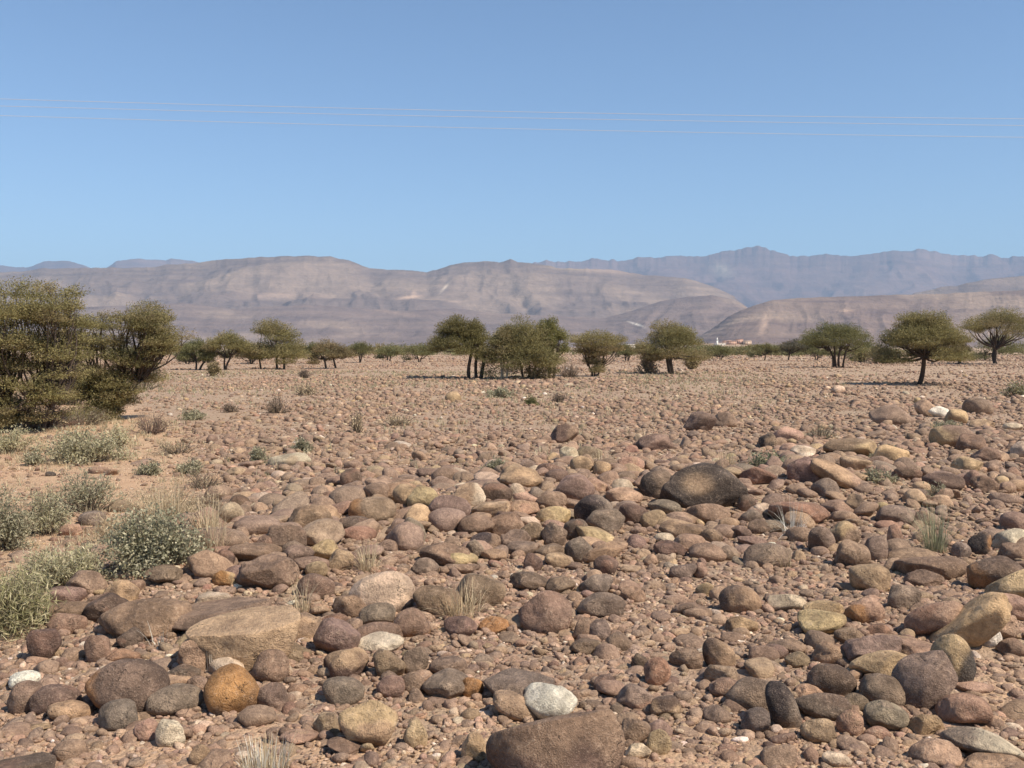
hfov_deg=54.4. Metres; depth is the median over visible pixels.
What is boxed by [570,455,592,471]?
rock
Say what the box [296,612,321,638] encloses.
rock
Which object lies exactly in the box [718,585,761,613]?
rock
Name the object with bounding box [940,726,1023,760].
boulder
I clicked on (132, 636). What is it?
rock
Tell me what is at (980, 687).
rock
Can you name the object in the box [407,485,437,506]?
rock
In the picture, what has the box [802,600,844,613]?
rock
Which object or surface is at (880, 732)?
rock
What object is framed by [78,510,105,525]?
rock
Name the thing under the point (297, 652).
rock
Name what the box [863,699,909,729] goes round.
rock
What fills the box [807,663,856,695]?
rock
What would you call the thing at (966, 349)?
acacia tree
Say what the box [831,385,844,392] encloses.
rock
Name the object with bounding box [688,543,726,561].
rock
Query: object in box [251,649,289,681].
rock
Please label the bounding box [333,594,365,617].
rock
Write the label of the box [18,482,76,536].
shrub
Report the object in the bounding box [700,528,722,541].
rock
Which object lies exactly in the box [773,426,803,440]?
rock
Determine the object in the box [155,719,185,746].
rock
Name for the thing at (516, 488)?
rock
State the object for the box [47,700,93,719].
rock
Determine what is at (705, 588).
rock
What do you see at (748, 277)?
mountains
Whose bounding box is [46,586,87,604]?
rock
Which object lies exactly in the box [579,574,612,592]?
rock
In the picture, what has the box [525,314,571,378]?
acacia tree
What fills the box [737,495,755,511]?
rock
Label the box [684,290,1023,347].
hills
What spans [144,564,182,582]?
rock
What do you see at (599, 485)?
rock
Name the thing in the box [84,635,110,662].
rock
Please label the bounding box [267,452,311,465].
rock
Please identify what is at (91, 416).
shrub
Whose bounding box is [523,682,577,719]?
boulder
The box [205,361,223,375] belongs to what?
shrub
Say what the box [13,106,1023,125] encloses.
overhead wire
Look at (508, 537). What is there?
rock
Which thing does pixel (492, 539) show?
rock
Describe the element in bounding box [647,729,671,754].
rock
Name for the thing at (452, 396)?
rock
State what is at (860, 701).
rock
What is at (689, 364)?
shrub
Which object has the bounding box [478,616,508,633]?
rock
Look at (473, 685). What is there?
rock
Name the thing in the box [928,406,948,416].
rock
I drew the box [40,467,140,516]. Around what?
shrub
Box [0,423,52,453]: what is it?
shrub
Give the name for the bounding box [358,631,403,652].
rock
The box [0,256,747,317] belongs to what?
hills
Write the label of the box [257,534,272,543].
rock
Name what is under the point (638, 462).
rock
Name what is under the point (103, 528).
shrub
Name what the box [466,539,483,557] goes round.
rock
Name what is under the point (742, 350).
distant scrub
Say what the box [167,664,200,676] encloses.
rock
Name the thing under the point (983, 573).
boulder
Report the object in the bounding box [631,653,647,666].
rock
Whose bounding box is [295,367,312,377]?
shrub
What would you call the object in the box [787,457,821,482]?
rock
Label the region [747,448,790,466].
shrub
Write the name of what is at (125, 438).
shrub
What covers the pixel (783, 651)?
rock
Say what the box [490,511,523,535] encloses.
rock
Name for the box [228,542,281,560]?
boulder
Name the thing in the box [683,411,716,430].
rock
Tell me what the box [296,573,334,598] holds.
rock
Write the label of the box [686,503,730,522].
rock
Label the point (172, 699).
boulder
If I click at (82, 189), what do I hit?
sky
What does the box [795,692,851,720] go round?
boulder
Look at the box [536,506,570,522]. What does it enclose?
rock
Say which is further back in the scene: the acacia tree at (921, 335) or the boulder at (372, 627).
the acacia tree at (921, 335)
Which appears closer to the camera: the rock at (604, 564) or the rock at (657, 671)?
the rock at (657, 671)
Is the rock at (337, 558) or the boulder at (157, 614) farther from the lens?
the rock at (337, 558)
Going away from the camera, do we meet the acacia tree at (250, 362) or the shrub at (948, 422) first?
the shrub at (948, 422)
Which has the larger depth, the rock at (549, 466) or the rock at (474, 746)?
the rock at (549, 466)
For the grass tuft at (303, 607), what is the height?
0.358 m
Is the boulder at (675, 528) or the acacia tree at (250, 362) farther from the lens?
the acacia tree at (250, 362)
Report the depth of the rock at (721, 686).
5.66 m
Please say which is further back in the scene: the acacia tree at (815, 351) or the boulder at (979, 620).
the acacia tree at (815, 351)
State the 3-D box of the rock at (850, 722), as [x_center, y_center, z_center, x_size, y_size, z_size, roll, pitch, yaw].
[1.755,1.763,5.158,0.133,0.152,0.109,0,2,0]
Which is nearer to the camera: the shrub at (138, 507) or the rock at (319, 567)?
the rock at (319, 567)
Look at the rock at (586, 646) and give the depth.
6.45 m
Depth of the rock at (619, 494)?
11.98 m
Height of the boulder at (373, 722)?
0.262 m
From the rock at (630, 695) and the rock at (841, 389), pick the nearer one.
the rock at (630, 695)
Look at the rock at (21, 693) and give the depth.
5.44 m
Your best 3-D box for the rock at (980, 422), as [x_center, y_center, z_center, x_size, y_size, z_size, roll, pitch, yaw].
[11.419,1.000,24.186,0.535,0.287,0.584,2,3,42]
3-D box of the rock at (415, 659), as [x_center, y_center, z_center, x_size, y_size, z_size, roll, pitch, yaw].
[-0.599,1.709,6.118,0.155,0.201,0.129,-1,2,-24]
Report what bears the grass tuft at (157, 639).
on the ground at (990, 653)
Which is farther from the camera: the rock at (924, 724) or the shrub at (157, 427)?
the shrub at (157, 427)
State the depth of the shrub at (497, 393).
39.61 m
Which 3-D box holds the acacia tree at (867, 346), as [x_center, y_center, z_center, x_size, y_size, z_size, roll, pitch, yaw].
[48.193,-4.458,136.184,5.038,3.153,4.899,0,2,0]
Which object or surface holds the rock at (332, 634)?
on the ground at (990, 653)
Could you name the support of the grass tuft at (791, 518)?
on the ground at (990, 653)
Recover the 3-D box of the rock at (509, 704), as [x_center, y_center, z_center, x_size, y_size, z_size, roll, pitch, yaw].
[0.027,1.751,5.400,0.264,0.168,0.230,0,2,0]
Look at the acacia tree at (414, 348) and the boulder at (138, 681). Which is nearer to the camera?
the boulder at (138, 681)
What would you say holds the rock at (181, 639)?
on the ground at (990, 653)
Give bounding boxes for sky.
[0,0,1023,271]
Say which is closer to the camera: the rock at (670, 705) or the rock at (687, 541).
the rock at (670, 705)
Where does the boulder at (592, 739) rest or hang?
on the ground at (990, 653)
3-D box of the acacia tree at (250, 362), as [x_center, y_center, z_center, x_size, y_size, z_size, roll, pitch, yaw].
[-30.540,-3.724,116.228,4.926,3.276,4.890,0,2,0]
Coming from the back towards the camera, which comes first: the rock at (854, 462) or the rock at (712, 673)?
the rock at (854, 462)
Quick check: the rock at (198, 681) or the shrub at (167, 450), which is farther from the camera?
the shrub at (167, 450)
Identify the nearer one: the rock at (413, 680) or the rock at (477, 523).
the rock at (413, 680)
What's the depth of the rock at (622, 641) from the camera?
6.51 m
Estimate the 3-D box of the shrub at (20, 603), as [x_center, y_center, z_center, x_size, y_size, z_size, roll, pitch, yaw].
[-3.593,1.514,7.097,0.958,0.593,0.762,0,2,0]
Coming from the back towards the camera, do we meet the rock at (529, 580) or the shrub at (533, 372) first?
the shrub at (533, 372)
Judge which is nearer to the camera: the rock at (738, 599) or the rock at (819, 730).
the rock at (819, 730)
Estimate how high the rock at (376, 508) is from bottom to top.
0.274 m
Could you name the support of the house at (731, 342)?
on the ground at (990, 653)
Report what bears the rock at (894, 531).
on the ground at (990, 653)
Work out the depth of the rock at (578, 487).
11.88 m
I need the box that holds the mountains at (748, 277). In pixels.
[533,246,1023,307]
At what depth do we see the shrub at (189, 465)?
16.53 m
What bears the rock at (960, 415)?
on the ground at (990, 653)
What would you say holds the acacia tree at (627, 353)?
on the ground at (990, 653)
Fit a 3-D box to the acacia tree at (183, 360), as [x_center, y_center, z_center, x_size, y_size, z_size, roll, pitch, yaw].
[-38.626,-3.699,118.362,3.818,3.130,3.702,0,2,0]
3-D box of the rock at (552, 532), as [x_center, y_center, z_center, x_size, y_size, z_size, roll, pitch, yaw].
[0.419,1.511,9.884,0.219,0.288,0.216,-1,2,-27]
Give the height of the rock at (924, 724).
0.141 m
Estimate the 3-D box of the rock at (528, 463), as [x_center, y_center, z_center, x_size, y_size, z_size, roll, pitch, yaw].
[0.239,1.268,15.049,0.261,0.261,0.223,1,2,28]
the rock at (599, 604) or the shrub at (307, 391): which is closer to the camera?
the rock at (599, 604)
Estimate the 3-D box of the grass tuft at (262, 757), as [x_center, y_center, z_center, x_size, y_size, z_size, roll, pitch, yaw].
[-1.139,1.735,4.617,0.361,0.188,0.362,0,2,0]
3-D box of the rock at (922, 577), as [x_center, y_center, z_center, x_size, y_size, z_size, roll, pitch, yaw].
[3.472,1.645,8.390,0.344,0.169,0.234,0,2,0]
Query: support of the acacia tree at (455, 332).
on the ground at (990, 653)
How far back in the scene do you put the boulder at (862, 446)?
18.27 m
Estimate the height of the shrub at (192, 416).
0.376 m
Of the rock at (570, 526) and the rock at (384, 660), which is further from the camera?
the rock at (570, 526)
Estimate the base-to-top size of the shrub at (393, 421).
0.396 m
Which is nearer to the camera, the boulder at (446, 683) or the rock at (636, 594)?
the boulder at (446, 683)
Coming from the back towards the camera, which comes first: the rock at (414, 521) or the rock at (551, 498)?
the rock at (551, 498)
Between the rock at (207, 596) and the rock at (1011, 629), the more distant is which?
the rock at (207, 596)
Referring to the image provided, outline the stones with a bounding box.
[0,353,1023,767]
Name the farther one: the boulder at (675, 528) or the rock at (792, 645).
the boulder at (675, 528)
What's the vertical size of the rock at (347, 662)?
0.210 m
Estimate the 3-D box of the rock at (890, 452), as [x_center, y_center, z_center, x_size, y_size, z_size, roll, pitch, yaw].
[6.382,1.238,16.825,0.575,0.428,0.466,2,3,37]
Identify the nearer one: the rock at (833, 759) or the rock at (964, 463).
the rock at (833, 759)
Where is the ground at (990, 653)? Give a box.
[0,343,1023,767]
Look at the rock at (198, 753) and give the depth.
4.74 m
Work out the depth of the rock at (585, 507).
10.81 m
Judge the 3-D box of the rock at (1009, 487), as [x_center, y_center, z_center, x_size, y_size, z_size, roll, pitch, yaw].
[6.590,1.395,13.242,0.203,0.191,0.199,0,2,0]
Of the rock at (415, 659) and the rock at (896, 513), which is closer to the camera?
the rock at (415, 659)
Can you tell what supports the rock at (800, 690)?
on the ground at (990, 653)
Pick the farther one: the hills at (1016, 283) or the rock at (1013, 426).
the hills at (1016, 283)
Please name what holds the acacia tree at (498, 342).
on the ground at (990, 653)
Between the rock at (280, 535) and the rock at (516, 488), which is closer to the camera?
the rock at (280, 535)
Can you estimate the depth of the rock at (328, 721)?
5.10 m
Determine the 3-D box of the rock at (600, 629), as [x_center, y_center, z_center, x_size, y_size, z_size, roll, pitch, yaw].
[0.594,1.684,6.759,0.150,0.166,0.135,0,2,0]
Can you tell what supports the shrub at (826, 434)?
on the ground at (990, 653)
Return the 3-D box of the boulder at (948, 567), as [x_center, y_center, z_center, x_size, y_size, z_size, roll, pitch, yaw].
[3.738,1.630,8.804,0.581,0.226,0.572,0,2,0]
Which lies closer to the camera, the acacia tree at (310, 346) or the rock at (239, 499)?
the rock at (239, 499)
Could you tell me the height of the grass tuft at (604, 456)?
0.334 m
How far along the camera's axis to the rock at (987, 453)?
17.42 m
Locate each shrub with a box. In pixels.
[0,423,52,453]
[0,477,43,550]
[0,556,70,641]
[1,536,121,594]
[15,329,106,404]
[18,397,87,428]
[18,444,50,465]
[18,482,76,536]
[36,423,140,465]
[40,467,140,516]
[54,404,116,425]
[79,506,136,541]
[87,501,217,579]
[98,471,210,526]
[103,423,135,446]
[126,407,176,434]
[127,354,168,389]
[132,458,165,475]
[147,436,211,454]
[172,457,204,474]
[174,408,209,420]
[183,462,234,490]
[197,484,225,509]
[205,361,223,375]
[220,401,240,412]
[246,445,269,462]
[263,392,296,412]
[285,436,315,451]
[286,379,323,395]
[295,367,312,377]
[344,409,366,432]
[373,413,417,425]
[480,456,507,468]
[481,386,516,397]
[512,363,557,378]
[524,395,539,405]
[549,391,571,402]
[557,361,583,377]
[633,352,662,373]
[681,346,701,368]
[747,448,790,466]
[803,420,843,438]
[848,347,872,361]
[862,352,893,363]
[862,464,904,483]
[923,481,951,499]
[930,419,962,427]
[996,377,1023,396]
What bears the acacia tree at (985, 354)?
on the ground at (990, 653)
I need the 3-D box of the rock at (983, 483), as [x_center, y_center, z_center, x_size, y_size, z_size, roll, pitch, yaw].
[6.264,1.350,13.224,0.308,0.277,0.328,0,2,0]
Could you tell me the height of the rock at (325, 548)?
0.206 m
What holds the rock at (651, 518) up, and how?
on the ground at (990, 653)
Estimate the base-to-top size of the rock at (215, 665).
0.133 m
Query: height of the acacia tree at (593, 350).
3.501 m
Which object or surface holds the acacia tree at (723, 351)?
on the ground at (990, 653)
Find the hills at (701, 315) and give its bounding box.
[2,295,746,347]
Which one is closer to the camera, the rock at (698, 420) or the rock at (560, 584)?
the rock at (560, 584)
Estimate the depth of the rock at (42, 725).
5.19 m
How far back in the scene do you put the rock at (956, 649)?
5.81 m
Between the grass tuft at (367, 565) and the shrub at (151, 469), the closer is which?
the grass tuft at (367, 565)
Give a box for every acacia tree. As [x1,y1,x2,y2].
[0,276,103,430]
[64,298,197,421]
[173,342,198,363]
[174,336,222,369]
[201,329,256,369]
[230,340,256,363]
[233,317,313,368]
[298,341,326,360]
[306,337,358,368]
[348,340,373,362]
[373,346,401,360]
[400,342,435,361]
[424,313,491,378]
[477,312,568,378]
[486,322,520,378]
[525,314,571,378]
[566,328,628,375]
[616,343,637,360]
[627,318,712,373]
[704,344,735,359]
[746,342,780,359]
[775,338,809,359]
[796,319,877,367]
[798,345,825,360]
[846,343,880,359]
[864,309,977,384]
[958,344,972,363]
[959,305,1023,363]
[970,333,1023,359]
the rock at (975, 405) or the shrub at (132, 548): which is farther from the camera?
the rock at (975, 405)
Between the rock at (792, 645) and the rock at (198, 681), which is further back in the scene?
the rock at (792, 645)
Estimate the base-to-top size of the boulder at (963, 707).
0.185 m
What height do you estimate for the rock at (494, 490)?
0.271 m
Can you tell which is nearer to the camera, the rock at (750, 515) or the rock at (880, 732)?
the rock at (880, 732)
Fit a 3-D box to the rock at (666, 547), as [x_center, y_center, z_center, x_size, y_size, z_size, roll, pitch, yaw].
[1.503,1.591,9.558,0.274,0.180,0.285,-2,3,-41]
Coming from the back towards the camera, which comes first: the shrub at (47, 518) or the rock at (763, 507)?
the rock at (763, 507)
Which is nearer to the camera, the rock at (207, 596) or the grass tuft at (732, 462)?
the rock at (207, 596)
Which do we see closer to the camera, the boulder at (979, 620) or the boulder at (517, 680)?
the boulder at (517, 680)
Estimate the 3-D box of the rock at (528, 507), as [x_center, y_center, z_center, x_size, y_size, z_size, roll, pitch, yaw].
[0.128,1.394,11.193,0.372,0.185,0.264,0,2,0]
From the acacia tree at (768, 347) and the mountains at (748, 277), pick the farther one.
the mountains at (748, 277)
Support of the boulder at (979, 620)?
on the ground at (990, 653)
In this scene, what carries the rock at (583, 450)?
on the ground at (990, 653)
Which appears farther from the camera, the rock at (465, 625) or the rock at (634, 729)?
the rock at (465, 625)
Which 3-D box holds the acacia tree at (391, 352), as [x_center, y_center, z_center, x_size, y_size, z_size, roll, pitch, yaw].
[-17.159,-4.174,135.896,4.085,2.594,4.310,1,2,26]
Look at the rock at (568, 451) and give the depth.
17.17 m
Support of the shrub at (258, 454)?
on the ground at (990, 653)
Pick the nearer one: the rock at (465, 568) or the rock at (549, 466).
the rock at (465, 568)
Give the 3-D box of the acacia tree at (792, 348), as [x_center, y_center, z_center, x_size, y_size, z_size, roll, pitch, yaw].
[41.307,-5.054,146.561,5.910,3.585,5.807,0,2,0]
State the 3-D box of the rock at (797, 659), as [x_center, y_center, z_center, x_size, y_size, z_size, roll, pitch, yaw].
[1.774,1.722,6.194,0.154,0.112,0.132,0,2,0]
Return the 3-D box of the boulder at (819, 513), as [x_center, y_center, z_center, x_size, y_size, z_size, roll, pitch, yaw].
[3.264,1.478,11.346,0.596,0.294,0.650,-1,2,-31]
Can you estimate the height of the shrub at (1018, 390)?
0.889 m
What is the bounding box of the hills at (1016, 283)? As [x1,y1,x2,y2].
[912,276,1023,294]
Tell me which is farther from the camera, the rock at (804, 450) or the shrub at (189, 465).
the rock at (804, 450)
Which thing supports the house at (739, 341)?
on the ground at (990, 653)
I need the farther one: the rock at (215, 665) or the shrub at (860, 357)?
the shrub at (860, 357)
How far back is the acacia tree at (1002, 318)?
118.95 m
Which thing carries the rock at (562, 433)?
on the ground at (990, 653)
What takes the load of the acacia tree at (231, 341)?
on the ground at (990, 653)
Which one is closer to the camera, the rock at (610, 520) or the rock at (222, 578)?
the rock at (222, 578)
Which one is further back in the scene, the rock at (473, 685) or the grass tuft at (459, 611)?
the grass tuft at (459, 611)
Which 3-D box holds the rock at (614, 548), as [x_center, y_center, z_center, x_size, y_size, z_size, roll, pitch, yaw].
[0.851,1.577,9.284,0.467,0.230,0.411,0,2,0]
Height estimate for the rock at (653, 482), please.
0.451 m
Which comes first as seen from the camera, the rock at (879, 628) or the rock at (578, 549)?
the rock at (879, 628)
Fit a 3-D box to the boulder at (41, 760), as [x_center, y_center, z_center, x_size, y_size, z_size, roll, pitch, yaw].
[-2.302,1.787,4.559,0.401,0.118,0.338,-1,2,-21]
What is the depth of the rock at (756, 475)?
13.02 m
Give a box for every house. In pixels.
[726,341,736,344]
[735,339,743,343]
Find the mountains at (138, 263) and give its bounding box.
[0,258,198,271]
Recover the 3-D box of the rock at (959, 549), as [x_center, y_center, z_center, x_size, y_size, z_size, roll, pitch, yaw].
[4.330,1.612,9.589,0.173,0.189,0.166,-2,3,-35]
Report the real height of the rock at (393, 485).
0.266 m
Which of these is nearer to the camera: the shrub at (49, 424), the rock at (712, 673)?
the rock at (712, 673)
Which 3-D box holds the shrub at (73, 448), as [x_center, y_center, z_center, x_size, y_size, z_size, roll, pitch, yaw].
[-7.719,1.094,17.956,1.850,0.726,1.458,0,2,0]
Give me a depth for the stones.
12.31 m
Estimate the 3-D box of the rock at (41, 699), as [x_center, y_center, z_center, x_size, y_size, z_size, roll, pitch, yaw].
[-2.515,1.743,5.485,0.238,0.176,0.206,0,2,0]
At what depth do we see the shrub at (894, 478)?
13.31 m
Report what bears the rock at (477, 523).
on the ground at (990, 653)
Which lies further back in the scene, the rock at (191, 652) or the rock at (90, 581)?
the rock at (90, 581)
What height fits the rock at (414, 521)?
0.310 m
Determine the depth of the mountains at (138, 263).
17350.54 m
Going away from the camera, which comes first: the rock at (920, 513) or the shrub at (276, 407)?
the rock at (920, 513)
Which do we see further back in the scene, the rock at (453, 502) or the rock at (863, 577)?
the rock at (453, 502)
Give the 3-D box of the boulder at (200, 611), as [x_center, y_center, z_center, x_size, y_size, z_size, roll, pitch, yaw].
[-2.100,1.639,7.017,0.784,0.212,0.724,0,2,0]
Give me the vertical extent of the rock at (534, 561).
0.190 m
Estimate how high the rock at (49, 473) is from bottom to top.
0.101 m
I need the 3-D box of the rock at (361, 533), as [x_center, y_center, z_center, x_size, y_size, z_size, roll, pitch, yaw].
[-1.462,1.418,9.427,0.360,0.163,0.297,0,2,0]
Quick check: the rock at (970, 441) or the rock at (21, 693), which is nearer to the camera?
the rock at (21, 693)
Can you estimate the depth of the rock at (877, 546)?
9.43 m
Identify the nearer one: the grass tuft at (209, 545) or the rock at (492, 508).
the grass tuft at (209, 545)
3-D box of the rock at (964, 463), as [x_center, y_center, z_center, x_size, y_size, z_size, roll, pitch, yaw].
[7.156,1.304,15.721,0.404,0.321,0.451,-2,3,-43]
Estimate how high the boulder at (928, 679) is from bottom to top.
0.364 m
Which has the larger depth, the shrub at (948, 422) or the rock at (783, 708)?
the shrub at (948, 422)
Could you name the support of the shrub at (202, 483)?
on the ground at (990, 653)
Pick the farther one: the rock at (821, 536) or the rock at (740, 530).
the rock at (740, 530)
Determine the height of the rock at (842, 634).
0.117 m
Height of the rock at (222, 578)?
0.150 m
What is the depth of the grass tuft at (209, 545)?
8.60 m
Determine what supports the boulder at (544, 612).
on the ground at (990, 653)
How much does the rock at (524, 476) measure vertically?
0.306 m
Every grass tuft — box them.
[128,475,199,524]
[140,621,169,649]
[180,493,235,528]
[192,514,243,549]
[234,731,303,767]
[278,577,330,612]
[342,537,395,573]
[424,574,497,620]
[586,447,621,460]
[711,445,741,467]
[765,494,812,535]
[900,500,983,552]
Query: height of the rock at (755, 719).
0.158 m
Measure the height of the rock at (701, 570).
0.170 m
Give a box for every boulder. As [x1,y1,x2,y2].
[0,752,56,767]
[43,601,89,619]
[84,658,169,712]
[98,598,191,639]
[146,683,203,715]
[172,597,271,630]
[185,605,300,671]
[203,663,259,715]
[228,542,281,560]
[236,553,299,588]
[338,699,397,746]
[348,571,414,612]
[357,622,402,637]
[419,542,469,565]
[422,668,467,698]
[456,573,505,605]
[483,668,554,695]
[486,709,625,767]
[518,590,572,634]
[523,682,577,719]
[659,519,704,537]
[660,463,747,508]
[725,677,768,710]
[768,502,829,523]
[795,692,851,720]
[810,458,860,488]
[823,438,876,455]
[840,635,902,661]
[849,650,906,675]
[873,633,931,654]
[891,650,957,709]
[894,556,967,579]
[904,601,962,635]
[908,738,962,766]
[929,592,1012,646]
[935,692,992,723]
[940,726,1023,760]
[957,752,1023,767]
[966,555,1023,588]
[984,569,1023,597]
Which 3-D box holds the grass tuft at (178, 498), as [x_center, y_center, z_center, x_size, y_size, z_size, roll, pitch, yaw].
[-3.682,1.265,10.692,0.946,0.614,0.890,-1,2,-15]
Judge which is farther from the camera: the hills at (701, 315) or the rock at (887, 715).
the hills at (701, 315)
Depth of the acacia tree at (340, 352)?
88.25 m
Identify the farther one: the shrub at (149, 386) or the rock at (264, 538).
the shrub at (149, 386)
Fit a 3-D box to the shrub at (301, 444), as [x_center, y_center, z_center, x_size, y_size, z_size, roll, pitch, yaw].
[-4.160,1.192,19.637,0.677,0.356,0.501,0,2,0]
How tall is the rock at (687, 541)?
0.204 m
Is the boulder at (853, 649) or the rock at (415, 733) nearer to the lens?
the rock at (415, 733)
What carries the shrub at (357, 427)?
on the ground at (990, 653)
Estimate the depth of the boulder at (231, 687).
5.42 m
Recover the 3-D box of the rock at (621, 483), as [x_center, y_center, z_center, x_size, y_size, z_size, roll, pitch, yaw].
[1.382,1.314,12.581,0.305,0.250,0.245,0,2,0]
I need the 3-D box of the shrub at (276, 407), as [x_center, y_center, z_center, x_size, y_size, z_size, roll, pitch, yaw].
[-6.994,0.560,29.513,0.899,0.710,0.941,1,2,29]
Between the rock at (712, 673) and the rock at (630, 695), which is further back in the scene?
the rock at (712, 673)
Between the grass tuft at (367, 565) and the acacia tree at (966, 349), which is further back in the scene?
the acacia tree at (966, 349)
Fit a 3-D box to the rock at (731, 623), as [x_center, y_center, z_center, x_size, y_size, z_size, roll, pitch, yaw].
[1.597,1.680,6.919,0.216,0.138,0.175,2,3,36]
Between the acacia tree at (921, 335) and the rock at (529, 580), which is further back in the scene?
the acacia tree at (921, 335)
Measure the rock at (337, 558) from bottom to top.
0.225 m
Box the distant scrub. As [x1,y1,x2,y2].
[99,341,1023,355]
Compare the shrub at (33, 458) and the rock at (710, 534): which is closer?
the rock at (710, 534)
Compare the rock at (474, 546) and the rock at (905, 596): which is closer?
the rock at (905, 596)
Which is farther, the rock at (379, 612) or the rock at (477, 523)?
the rock at (477, 523)
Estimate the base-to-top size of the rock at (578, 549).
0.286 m
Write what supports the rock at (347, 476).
on the ground at (990, 653)
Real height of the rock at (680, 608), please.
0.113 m
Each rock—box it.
[7,680,42,714]
[8,670,40,689]
[26,628,61,658]
[28,684,81,714]
[30,723,52,729]
[45,471,55,475]
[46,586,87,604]
[47,613,87,633]
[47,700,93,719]
[59,524,81,535]
[65,570,106,594]
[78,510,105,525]
[83,592,128,622]
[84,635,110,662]
[98,698,137,730]
[103,579,139,600]
[105,648,140,660]
[116,627,143,647]
[134,718,157,740]
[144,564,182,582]
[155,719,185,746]
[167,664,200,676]
[168,674,190,684]
[176,634,187,646]
[177,639,206,670]
[186,675,207,689]
[188,744,209,764]
[195,591,230,602]
[208,657,244,673]
[212,570,236,585]
[217,549,235,563]
[229,494,249,504]
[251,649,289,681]
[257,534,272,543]
[257,682,287,707]
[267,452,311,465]
[267,524,306,546]
[279,728,318,743]
[283,545,314,559]
[288,504,332,526]
[288,642,311,661]
[293,556,328,570]
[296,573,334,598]
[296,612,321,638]
[303,518,344,545]
[304,561,327,575]
[312,539,338,559]
[313,617,360,652]
[313,712,339,735]
[321,613,348,620]
[322,676,364,704]
[323,648,368,677]
[327,736,361,754]
[329,549,353,570]
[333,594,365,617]
[339,516,367,528]
[340,468,361,485]
[344,526,376,540]
[348,496,396,521]
[358,602,395,624]
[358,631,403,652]
[373,649,405,676]
[376,675,404,697]
[387,482,415,500]
[392,484,413,506]
[394,607,430,636]
[401,646,428,673]
[402,671,425,693]
[403,719,427,748]
[404,517,425,541]
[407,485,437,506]
[411,557,438,574]
[412,585,460,615]
[428,495,470,515]
[428,656,467,672]
[444,616,476,635]
[445,391,461,402]
[445,564,480,573]
[451,553,477,563]
[454,482,485,505]
[457,514,494,533]
[461,731,486,761]
[463,677,483,696]
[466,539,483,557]
[470,532,500,546]
[471,501,510,516]
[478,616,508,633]
[481,482,512,500]
[481,548,506,560]
[489,705,501,714]
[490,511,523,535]
[493,690,536,720]
[499,466,541,486]
[500,529,530,545]
[507,541,537,554]
[510,483,524,501]
[510,500,539,514]
[510,571,547,589]
[520,459,535,467]
[521,521,542,540]
[523,553,542,570]
[534,543,565,555]
[536,463,563,470]
[536,491,567,506]
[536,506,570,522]
[541,522,567,545]
[544,552,570,567]
[545,576,575,592]
[550,424,578,442]
[555,475,594,499]
[559,446,578,457]
[563,519,587,539]
[565,536,592,561]
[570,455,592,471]
[570,638,601,654]
[573,617,592,638]
[574,494,612,520]
[576,526,613,541]
[577,446,602,458]
[577,592,625,616]
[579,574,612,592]
[581,540,627,562]
[585,508,624,531]
[587,477,607,491]
[590,619,610,640]
[593,555,618,573]
[593,674,615,689]
[605,487,642,502]
[606,632,631,650]
[611,479,632,488]
[616,683,653,708]
[618,456,643,468]
[619,503,647,523]
[620,585,645,601]
[622,717,650,742]
[624,743,651,758]
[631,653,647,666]
[638,434,673,450]
[640,469,671,498]
[640,509,665,527]
[644,657,670,685]
[647,499,681,513]
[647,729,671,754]
[650,695,680,715]
[653,540,686,555]
[654,533,674,541]
[668,563,696,578]
[669,647,702,668]
[670,512,698,523]
[672,602,704,614]
[673,533,704,551]
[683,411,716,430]
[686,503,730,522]
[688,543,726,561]
[694,562,707,577]
[695,582,713,595]
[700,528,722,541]
[702,638,735,665]
[704,664,737,681]
[709,677,736,696]
[714,412,737,426]
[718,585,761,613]
[722,545,739,560]
[725,616,758,631]
[731,525,751,536]
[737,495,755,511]
[737,536,766,544]
[739,466,776,483]
[740,509,762,521]
[741,707,770,732]
[743,543,790,567]
[747,519,774,533]
[752,503,769,516]
[758,432,776,446]
[765,681,802,727]
[766,639,806,652]
[767,594,806,611]
[767,644,788,658]
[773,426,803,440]
[784,651,809,667]
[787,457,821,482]
[790,445,815,456]
[794,683,823,696]
[797,609,846,633]
[800,718,836,743]
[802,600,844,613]
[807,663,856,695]
[808,526,835,549]
[813,641,845,663]
[822,751,851,766]
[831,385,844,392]
[831,521,859,542]
[834,539,870,566]
[834,627,863,643]
[836,709,863,735]
[839,455,871,469]
[843,596,884,623]
[845,493,863,508]
[845,693,868,711]
[849,563,890,591]
[859,673,905,705]
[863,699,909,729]
[863,726,891,738]
[865,536,887,560]
[866,623,890,633]
[868,405,915,424]
[873,444,909,461]
[875,505,914,524]
[887,524,903,539]
[887,547,936,558]
[887,584,921,609]
[894,467,922,479]
[903,569,944,586]
[906,714,944,734]
[914,399,934,415]
[914,511,930,524]
[922,472,964,489]
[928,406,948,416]
[928,425,973,446]
[930,634,976,681]
[944,409,967,422]
[950,456,982,470]
[950,542,971,557]
[955,433,986,449]
[955,681,994,692]
[962,397,993,414]
[967,532,991,554]
[968,419,994,426]
[969,475,998,492]
[970,447,1001,460]
[982,632,1001,647]
[991,528,1023,548]
[995,638,1023,655]
[997,542,1023,560]
[999,481,1015,493]
[1000,615,1020,638]
[1002,423,1022,430]
[1004,593,1023,620]
[1010,441,1023,456]
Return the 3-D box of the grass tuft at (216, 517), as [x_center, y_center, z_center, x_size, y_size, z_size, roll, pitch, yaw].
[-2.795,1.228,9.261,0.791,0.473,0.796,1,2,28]
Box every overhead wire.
[0,115,979,136]
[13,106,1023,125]
[15,99,1017,118]

